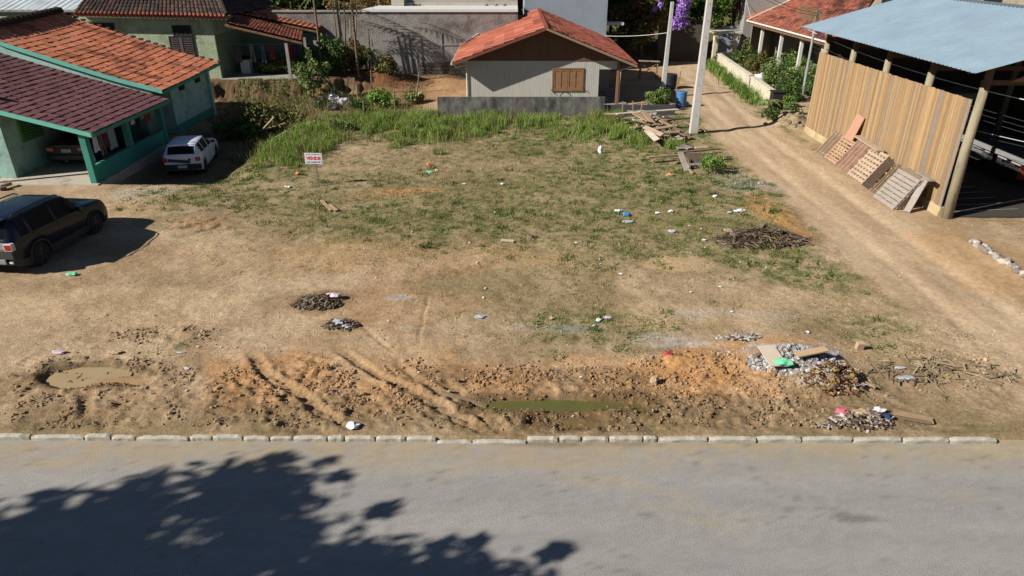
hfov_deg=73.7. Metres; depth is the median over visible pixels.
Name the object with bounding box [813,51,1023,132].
cable
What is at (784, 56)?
garden bush
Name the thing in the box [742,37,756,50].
garden bush
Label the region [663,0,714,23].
tree
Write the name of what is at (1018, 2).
building
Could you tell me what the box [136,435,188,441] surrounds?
kerb stone
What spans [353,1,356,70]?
bare stem
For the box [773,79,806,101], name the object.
garden bush
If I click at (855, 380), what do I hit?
brush heap
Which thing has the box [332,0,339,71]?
bare stem
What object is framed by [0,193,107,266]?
parked car
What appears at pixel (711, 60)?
strap leaf plant
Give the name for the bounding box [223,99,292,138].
bush
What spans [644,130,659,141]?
plank
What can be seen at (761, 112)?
garden palm
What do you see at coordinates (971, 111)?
cable
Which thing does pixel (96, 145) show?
shirt
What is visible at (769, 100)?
garden palm
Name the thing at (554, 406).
puddle
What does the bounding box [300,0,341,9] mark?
tree
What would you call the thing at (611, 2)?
tree
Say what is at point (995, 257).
stone
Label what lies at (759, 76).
cloth bundle
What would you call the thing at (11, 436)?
kerb stone
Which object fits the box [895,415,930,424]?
plank
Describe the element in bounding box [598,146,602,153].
litter scrap
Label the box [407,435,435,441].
kerb stone
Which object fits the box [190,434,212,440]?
kerb stone
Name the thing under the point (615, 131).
tall grass
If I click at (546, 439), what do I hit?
kerb stone
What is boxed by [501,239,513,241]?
plank
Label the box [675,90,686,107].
barrel
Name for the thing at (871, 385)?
plank
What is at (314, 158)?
for sale sign
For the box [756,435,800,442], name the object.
kerb stone
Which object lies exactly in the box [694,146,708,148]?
plank
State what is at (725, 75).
strap leaf plant
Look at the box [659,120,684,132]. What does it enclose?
plank
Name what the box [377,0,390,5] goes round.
shrub
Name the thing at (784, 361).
litter scrap
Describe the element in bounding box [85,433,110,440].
kerb stone
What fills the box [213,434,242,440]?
kerb stone
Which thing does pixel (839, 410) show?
litter scrap
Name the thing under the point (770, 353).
cardboard sheet
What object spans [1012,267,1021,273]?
stone
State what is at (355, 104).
bush
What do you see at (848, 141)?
pallet
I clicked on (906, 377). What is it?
litter scrap
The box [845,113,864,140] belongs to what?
panel
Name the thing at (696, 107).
utility pole
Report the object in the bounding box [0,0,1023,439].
ground
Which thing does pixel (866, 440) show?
kerb stone
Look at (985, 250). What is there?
stone
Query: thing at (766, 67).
garden bush
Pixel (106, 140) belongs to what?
shirt
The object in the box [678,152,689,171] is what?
plank
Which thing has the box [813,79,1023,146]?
cable
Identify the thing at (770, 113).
bush
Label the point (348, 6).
shrub
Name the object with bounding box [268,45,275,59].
shirt
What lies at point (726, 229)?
plank
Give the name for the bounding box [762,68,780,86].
garden bush
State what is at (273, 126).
plank
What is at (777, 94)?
meter box
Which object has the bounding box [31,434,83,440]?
kerb stone
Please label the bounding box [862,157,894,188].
pallet
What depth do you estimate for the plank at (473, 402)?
14.47 m
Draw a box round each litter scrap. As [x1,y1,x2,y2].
[52,350,65,353]
[65,272,77,275]
[106,350,121,353]
[314,96,328,103]
[326,102,343,110]
[326,292,341,297]
[329,93,338,101]
[332,318,344,324]
[337,98,347,104]
[346,421,360,429]
[474,315,484,317]
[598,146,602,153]
[650,376,659,384]
[733,209,745,212]
[773,358,793,366]
[834,407,849,413]
[852,408,870,414]
[873,406,886,412]
[878,413,892,419]
[896,375,914,379]
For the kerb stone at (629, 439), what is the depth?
13.27 m
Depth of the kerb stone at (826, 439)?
13.25 m
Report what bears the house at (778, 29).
on the ground at (36, 306)
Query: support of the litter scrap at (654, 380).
on the ground at (36, 306)
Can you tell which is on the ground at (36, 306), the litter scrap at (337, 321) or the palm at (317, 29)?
the palm at (317, 29)
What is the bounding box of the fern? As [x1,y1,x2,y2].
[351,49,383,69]
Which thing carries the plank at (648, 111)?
on the plank
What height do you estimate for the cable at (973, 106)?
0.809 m
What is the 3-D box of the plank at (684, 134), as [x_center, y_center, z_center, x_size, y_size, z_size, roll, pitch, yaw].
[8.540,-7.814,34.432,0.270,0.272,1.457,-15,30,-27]
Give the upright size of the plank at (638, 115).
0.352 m
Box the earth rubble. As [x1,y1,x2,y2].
[383,73,433,88]
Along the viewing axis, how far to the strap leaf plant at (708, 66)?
53.71 m
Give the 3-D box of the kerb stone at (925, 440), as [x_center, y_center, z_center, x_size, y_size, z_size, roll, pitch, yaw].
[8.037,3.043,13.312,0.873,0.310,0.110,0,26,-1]
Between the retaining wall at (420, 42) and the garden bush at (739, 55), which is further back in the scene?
the garden bush at (739, 55)
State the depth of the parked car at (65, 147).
29.27 m
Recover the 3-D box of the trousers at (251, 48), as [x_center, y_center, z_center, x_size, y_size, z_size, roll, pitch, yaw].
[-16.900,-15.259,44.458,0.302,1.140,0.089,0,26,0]
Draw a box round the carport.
[0,53,169,185]
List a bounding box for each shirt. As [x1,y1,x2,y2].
[92,136,100,152]
[102,132,110,148]
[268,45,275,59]
[288,44,295,63]
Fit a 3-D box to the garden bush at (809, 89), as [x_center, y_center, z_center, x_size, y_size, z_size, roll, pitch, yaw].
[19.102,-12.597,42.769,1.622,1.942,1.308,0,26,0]
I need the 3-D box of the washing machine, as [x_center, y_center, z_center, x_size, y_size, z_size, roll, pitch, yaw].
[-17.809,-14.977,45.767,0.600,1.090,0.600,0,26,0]
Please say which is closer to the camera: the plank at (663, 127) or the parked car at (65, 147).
the parked car at (65, 147)
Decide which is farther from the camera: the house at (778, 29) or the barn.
the house at (778, 29)
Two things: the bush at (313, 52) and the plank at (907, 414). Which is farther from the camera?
the bush at (313, 52)
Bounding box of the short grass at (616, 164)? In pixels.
[99,109,921,358]
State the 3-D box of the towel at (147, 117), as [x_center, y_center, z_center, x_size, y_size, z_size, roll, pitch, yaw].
[-17.136,-8.226,32.089,0.089,0.739,0.500,0,26,0]
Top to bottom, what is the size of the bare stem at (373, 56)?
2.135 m
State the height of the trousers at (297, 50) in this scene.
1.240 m
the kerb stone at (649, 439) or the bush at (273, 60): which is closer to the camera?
the kerb stone at (649, 439)
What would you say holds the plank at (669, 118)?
on the plank
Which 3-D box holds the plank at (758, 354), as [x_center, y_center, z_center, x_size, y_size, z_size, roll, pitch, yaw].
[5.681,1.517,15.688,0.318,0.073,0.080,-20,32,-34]
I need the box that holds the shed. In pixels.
[0,0,81,15]
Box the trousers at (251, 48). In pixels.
[249,45,255,61]
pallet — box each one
[680,160,704,167]
[684,153,710,161]
[816,130,842,156]
[824,136,854,163]
[834,140,870,172]
[847,148,890,183]
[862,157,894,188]
[870,164,901,193]
[873,169,921,209]
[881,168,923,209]
[900,168,927,209]
[904,168,931,208]
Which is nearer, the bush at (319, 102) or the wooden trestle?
the bush at (319, 102)
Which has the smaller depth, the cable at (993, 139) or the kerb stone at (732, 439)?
the kerb stone at (732, 439)
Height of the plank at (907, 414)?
0.074 m
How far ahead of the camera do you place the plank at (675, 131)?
33.69 m
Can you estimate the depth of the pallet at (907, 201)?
24.91 m
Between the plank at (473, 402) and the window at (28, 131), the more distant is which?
the window at (28, 131)
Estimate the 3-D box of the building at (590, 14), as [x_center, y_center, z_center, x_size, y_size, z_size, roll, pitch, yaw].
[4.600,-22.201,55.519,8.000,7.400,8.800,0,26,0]
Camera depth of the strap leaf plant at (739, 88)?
44.82 m
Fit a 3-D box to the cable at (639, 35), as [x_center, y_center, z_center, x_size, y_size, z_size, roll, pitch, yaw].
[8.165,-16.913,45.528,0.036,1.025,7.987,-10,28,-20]
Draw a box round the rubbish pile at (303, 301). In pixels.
[290,293,341,310]
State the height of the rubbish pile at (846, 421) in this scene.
0.323 m
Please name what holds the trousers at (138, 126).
hanging from the clothes line
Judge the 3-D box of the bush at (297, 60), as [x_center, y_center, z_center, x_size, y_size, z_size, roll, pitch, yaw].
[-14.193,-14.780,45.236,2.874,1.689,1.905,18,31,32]
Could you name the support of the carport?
on the ground at (36, 306)
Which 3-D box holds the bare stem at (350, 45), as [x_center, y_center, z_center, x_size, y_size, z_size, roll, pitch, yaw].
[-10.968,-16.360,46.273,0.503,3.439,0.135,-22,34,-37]
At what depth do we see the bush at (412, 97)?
41.72 m
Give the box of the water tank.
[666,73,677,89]
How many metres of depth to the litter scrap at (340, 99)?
41.62 m
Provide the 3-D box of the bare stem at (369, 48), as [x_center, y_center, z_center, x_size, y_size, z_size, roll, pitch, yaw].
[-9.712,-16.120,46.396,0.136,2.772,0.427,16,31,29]
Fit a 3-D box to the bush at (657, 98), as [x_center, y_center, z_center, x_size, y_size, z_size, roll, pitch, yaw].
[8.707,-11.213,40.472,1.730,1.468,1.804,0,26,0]
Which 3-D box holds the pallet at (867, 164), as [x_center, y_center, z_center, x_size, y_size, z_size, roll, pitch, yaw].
[14.541,-4.989,27.863,0.908,1.227,1.350,0,26,0]
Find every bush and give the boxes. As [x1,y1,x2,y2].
[210,117,268,140]
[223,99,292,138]
[256,51,286,73]
[256,58,282,73]
[264,105,305,126]
[279,52,315,75]
[295,50,331,74]
[301,45,316,59]
[314,33,347,75]
[314,99,328,110]
[327,117,351,128]
[334,51,368,69]
[339,36,373,68]
[349,97,370,111]
[366,85,398,109]
[373,53,398,75]
[403,90,424,103]
[644,86,671,104]
[699,151,726,172]
[730,41,756,68]
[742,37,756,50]
[742,50,770,73]
[759,56,784,80]
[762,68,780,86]
[763,106,780,120]
[768,65,812,90]
[772,64,804,86]
[773,52,792,70]
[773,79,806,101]
[774,94,795,107]
[779,56,812,70]
[783,102,803,113]
[785,41,817,70]
[797,63,816,81]
[805,72,815,96]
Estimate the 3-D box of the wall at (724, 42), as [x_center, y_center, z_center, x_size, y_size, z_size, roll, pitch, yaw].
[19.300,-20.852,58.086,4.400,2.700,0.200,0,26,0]
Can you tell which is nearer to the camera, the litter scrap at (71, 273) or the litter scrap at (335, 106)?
the litter scrap at (71, 273)
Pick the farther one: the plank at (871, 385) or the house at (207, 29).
the house at (207, 29)
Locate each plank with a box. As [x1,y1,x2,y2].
[258,122,285,130]
[260,117,274,131]
[320,200,332,210]
[328,204,337,210]
[441,390,486,407]
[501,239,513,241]
[604,113,632,114]
[615,108,679,114]
[632,112,647,120]
[632,124,657,129]
[638,124,676,131]
[642,112,655,124]
[642,125,663,135]
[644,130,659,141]
[646,155,666,157]
[659,117,679,119]
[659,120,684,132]
[660,130,679,133]
[663,133,684,148]
[665,151,722,156]
[671,127,692,138]
[672,148,720,153]
[676,143,693,149]
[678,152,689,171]
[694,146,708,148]
[723,228,740,236]
[753,223,764,235]
[754,351,761,357]
[854,135,884,151]
[864,381,876,388]
[893,409,933,423]
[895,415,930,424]
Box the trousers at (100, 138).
[98,134,107,155]
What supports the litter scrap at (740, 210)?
on the ground at (36, 306)
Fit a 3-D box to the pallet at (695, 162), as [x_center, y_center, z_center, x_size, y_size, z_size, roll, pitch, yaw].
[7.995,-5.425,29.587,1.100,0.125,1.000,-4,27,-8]
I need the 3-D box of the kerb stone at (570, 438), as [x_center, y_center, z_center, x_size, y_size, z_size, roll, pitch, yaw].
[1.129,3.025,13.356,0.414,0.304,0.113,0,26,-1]
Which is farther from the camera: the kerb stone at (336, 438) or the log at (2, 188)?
the log at (2, 188)
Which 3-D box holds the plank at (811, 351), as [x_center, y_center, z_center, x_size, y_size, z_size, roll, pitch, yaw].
[6.702,1.431,15.301,0.711,0.130,0.200,-4,27,-7]
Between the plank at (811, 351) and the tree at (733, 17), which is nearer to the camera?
the plank at (811, 351)
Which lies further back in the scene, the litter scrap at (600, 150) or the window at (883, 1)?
the window at (883, 1)
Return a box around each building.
[362,0,517,11]
[523,0,623,36]
[736,0,786,58]
[787,0,1023,6]
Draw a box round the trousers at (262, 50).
[260,44,266,63]
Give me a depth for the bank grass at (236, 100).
43.16 m
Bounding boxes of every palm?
[297,0,373,73]
[313,0,323,74]
[350,0,359,78]
[749,110,765,117]
[754,98,784,108]
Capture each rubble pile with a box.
[320,318,359,331]
[715,331,761,340]
[723,179,767,186]
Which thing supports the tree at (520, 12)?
on the ground at (36, 306)
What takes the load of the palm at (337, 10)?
on the ground at (36, 306)
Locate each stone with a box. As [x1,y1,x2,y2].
[0,433,30,440]
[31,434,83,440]
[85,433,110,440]
[112,434,135,440]
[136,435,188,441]
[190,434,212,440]
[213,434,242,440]
[244,435,268,441]
[270,436,292,440]
[293,435,326,441]
[328,435,343,441]
[345,435,374,441]
[376,435,405,441]
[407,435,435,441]
[437,439,471,443]
[473,439,525,444]
[527,436,557,442]
[559,435,580,442]
[582,436,607,442]
[609,435,641,442]
[643,435,656,442]
[657,436,706,442]
[709,436,755,443]
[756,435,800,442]
[801,436,851,442]
[852,436,900,443]
[902,437,948,443]
[948,437,996,443]
[982,248,988,253]
[991,255,999,259]
[996,258,1005,263]
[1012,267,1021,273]
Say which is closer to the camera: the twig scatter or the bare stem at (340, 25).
the twig scatter
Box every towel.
[107,129,118,149]
[145,112,151,121]
[232,44,242,62]
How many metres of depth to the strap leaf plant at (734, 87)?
46.25 m
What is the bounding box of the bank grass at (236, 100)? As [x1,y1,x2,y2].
[229,77,386,110]
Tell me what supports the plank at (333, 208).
on the ground at (36, 306)
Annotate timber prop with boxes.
[903,171,934,212]
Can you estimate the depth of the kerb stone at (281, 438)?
13.30 m
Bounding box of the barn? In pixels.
[801,0,1023,218]
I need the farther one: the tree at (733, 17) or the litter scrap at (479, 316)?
the tree at (733, 17)
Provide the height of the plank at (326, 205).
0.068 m
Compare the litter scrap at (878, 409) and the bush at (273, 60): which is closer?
the litter scrap at (878, 409)
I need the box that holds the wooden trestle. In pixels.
[638,60,659,79]
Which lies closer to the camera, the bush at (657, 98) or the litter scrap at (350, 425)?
the litter scrap at (350, 425)
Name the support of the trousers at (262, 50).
hanging from the clothes line
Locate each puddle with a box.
[45,367,132,388]
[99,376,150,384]
[473,400,642,412]
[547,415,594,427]
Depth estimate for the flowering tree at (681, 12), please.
53.33 m
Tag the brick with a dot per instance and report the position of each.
(859, 345)
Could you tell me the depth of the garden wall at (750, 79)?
46.80 m
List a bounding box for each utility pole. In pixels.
[660,2,673,94]
[689,0,712,133]
[801,10,822,100]
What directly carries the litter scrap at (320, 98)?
on the ground at (36, 306)
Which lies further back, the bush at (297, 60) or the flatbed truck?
the bush at (297, 60)
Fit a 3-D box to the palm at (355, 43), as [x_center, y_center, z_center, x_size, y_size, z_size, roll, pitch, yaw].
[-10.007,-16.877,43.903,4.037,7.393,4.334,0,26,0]
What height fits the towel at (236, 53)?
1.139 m
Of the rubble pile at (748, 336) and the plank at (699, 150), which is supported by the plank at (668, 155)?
the plank at (699, 150)
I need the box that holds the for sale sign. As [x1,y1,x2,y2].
[304,153,322,185]
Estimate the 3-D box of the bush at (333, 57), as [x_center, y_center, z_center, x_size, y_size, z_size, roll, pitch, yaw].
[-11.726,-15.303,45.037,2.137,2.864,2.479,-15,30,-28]
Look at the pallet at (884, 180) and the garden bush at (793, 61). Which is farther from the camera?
the garden bush at (793, 61)
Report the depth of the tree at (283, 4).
62.03 m
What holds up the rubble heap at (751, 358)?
on the ground at (36, 306)
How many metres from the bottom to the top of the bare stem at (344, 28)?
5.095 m
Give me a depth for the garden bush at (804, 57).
49.68 m
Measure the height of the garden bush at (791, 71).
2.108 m
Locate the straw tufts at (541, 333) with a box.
[127,132,981,404]
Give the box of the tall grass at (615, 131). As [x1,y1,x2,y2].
[234,106,719,173]
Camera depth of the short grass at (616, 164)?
25.91 m
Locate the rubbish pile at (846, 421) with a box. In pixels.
[816,408,896,432]
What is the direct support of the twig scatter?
on the ground at (36, 306)
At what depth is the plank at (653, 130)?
33.38 m
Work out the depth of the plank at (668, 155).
30.30 m
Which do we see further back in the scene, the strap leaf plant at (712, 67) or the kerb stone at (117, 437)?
the strap leaf plant at (712, 67)
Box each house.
[0,0,322,79]
[0,7,220,134]
[450,8,636,104]
[710,30,742,62]
[746,0,874,75]
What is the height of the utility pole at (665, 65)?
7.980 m
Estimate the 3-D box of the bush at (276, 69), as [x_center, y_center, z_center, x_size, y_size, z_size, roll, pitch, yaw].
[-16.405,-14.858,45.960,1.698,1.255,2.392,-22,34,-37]
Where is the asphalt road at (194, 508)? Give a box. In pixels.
[0,440,1023,575]
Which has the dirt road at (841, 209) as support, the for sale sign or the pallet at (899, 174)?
the pallet at (899, 174)
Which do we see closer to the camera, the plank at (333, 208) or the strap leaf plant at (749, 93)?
the plank at (333, 208)
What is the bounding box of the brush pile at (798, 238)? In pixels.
[710,225,811,250]
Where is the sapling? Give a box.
[295,47,330,97]
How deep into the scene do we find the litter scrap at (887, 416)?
13.66 m
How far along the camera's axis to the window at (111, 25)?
42.71 m
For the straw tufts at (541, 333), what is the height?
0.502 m
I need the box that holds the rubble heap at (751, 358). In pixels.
[745,343,839,375]
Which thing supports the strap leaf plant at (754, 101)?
on the ground at (36, 306)
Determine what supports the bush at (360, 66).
on the ground at (36, 306)
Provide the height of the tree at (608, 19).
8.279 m
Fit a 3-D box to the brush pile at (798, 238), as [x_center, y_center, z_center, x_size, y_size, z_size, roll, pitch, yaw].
[8.101,-1.683,22.035,3.303,0.534,1.617,0,26,0]
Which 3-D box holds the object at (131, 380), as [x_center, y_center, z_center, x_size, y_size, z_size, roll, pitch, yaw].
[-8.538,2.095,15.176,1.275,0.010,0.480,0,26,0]
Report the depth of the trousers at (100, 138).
28.53 m
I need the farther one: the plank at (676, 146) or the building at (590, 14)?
the building at (590, 14)
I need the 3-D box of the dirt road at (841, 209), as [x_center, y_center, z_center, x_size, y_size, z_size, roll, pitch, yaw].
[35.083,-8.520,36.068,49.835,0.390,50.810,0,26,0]
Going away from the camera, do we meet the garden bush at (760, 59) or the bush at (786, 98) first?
the bush at (786, 98)
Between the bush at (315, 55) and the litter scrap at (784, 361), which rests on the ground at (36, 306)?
the bush at (315, 55)
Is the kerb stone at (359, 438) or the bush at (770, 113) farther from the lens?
the bush at (770, 113)
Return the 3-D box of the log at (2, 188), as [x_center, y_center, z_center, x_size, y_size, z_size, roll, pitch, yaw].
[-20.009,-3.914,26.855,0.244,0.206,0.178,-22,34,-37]
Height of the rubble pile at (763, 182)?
0.092 m
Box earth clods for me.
[1,324,993,430]
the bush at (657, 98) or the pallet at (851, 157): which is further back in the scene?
the bush at (657, 98)
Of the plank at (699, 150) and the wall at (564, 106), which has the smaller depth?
the plank at (699, 150)
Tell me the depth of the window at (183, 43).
43.16 m
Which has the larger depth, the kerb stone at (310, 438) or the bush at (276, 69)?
the bush at (276, 69)
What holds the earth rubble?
on the ground at (36, 306)
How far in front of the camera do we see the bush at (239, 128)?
35.95 m
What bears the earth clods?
on the ground at (36, 306)
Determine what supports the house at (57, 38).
on the ground at (36, 306)
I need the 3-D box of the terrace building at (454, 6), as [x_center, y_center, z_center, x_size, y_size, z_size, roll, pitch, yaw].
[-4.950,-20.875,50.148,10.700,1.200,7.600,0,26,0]
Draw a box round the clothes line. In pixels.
[225,44,294,44]
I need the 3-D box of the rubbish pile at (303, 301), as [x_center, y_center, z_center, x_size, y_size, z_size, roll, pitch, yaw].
[-5.204,0.358,18.153,1.380,0.278,0.748,0,26,0]
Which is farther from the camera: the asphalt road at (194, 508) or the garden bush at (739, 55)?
the garden bush at (739, 55)
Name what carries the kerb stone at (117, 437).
on the ground at (36, 306)
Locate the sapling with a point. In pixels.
(316, 67)
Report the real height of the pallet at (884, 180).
1.169 m
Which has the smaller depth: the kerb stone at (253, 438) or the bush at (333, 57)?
the kerb stone at (253, 438)
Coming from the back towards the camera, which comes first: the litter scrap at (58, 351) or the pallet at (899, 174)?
the pallet at (899, 174)
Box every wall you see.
[272,10,517,77]
[437,97,604,115]
[604,105,675,115]
[656,20,722,60]
[714,26,739,52]
[715,52,774,103]
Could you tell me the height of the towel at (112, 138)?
1.189 m
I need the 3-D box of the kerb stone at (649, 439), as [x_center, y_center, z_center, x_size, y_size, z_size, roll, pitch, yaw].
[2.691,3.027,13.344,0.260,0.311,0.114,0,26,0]
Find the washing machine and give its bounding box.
[240,55,252,73]
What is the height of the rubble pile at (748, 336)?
0.123 m
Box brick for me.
[854,341,865,349]
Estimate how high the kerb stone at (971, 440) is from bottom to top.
0.306 m
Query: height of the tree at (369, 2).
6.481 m
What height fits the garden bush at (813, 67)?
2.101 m
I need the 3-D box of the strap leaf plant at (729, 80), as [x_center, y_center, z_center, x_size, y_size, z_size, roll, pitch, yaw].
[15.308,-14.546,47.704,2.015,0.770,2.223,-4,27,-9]
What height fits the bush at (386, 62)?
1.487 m
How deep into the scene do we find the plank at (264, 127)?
35.23 m
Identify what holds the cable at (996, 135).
attached to the barn
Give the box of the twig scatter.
[866,353,1019,391]
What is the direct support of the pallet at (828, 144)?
on the ground at (36, 306)
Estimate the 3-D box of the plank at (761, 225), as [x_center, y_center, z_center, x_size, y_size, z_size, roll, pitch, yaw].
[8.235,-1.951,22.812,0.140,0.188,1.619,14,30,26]
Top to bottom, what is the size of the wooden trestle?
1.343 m
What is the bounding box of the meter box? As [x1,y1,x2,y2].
[770,90,784,108]
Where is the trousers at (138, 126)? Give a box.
[135,118,143,139]
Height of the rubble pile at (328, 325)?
0.205 m
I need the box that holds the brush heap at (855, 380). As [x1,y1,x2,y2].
[803,359,867,395]
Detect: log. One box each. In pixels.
[0,181,11,186]
[0,186,7,190]
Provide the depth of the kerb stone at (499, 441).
13.23 m
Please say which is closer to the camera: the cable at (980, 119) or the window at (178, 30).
the cable at (980, 119)
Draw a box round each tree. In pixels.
[270,0,306,9]
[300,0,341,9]
[348,0,381,6]
[517,0,522,15]
[607,0,632,39]
[607,0,642,43]
[608,0,679,59]
[639,0,699,29]
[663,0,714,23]
[686,0,739,27]
[719,0,740,25]
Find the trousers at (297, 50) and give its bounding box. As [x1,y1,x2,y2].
[295,44,300,61]
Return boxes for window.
[15,119,43,142]
[93,23,114,30]
[168,36,194,54]
[171,25,191,35]
[552,68,583,90]
[881,0,1001,2]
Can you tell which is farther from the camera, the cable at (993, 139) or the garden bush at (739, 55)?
the garden bush at (739, 55)
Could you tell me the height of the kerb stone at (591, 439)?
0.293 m
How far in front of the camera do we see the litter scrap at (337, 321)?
17.05 m
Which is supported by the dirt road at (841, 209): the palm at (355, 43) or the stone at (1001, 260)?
the stone at (1001, 260)
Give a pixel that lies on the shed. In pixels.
(11, 7)
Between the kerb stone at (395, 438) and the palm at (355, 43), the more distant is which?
the palm at (355, 43)
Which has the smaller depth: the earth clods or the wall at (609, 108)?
the earth clods
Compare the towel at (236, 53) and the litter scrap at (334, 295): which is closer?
the litter scrap at (334, 295)
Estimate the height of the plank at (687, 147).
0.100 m
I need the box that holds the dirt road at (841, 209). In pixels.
[668,61,1023,360]
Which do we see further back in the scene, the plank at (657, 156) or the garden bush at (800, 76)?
the garden bush at (800, 76)
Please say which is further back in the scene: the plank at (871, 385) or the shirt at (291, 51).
the shirt at (291, 51)
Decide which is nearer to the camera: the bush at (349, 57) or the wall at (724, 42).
the bush at (349, 57)
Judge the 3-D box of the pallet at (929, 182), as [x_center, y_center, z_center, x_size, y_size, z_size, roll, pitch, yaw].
[14.656,-3.688,25.366,0.814,1.173,1.500,0,26,0]
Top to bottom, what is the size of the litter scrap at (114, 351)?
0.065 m
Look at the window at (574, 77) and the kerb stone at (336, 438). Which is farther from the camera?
the window at (574, 77)
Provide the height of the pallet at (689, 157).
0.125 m
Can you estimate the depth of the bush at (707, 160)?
28.68 m
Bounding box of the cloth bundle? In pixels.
[755,73,763,79]
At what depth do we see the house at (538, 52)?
40.56 m
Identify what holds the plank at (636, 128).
on the plank
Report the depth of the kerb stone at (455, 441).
13.26 m
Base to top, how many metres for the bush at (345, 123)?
0.886 m
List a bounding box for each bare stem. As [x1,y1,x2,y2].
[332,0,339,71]
[338,0,342,71]
[343,0,346,71]
[349,19,351,71]
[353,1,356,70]
[368,29,369,70]
[371,38,373,69]
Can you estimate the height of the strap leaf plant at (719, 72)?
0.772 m
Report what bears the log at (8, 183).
on the ground at (36, 306)
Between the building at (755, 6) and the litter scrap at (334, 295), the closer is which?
the litter scrap at (334, 295)
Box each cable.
[615,33,663,36]
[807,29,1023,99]
[813,42,1022,120]
[813,46,1022,126]
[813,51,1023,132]
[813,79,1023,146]
[814,76,1023,141]
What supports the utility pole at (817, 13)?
on the ground at (36, 306)
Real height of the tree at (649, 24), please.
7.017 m
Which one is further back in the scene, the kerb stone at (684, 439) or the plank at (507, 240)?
the plank at (507, 240)
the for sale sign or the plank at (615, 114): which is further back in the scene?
the plank at (615, 114)
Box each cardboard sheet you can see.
[757,345,784,366]
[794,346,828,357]
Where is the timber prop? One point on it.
(914, 198)
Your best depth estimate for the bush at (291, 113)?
38.54 m
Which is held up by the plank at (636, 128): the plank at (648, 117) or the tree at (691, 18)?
the plank at (648, 117)
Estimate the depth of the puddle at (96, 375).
15.39 m
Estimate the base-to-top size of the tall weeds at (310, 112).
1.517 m
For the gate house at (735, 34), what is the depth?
56.05 m
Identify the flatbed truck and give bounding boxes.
[935,87,1023,180]
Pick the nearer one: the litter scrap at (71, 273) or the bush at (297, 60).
the litter scrap at (71, 273)
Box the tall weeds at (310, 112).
[178,88,704,168]
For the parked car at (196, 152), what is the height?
1.440 m
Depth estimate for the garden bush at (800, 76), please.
43.42 m
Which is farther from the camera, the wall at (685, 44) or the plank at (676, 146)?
the wall at (685, 44)
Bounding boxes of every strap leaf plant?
[706,58,718,65]
[706,61,723,70]
[708,64,725,73]
[711,67,731,77]
[716,73,742,84]
[719,71,735,81]
[724,79,746,90]
[731,82,753,94]
[734,87,762,100]
[740,95,766,105]
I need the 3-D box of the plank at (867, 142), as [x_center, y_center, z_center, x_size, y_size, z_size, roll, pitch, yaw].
[14.900,-6.055,28.538,0.300,0.090,2.321,1,26,2]
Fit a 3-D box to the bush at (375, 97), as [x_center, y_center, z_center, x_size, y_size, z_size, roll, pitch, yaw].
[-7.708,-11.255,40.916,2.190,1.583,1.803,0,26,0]
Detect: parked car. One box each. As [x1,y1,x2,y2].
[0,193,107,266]
[46,127,125,162]
[162,135,217,173]
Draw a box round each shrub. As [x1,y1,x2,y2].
[322,0,390,9]
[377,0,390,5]

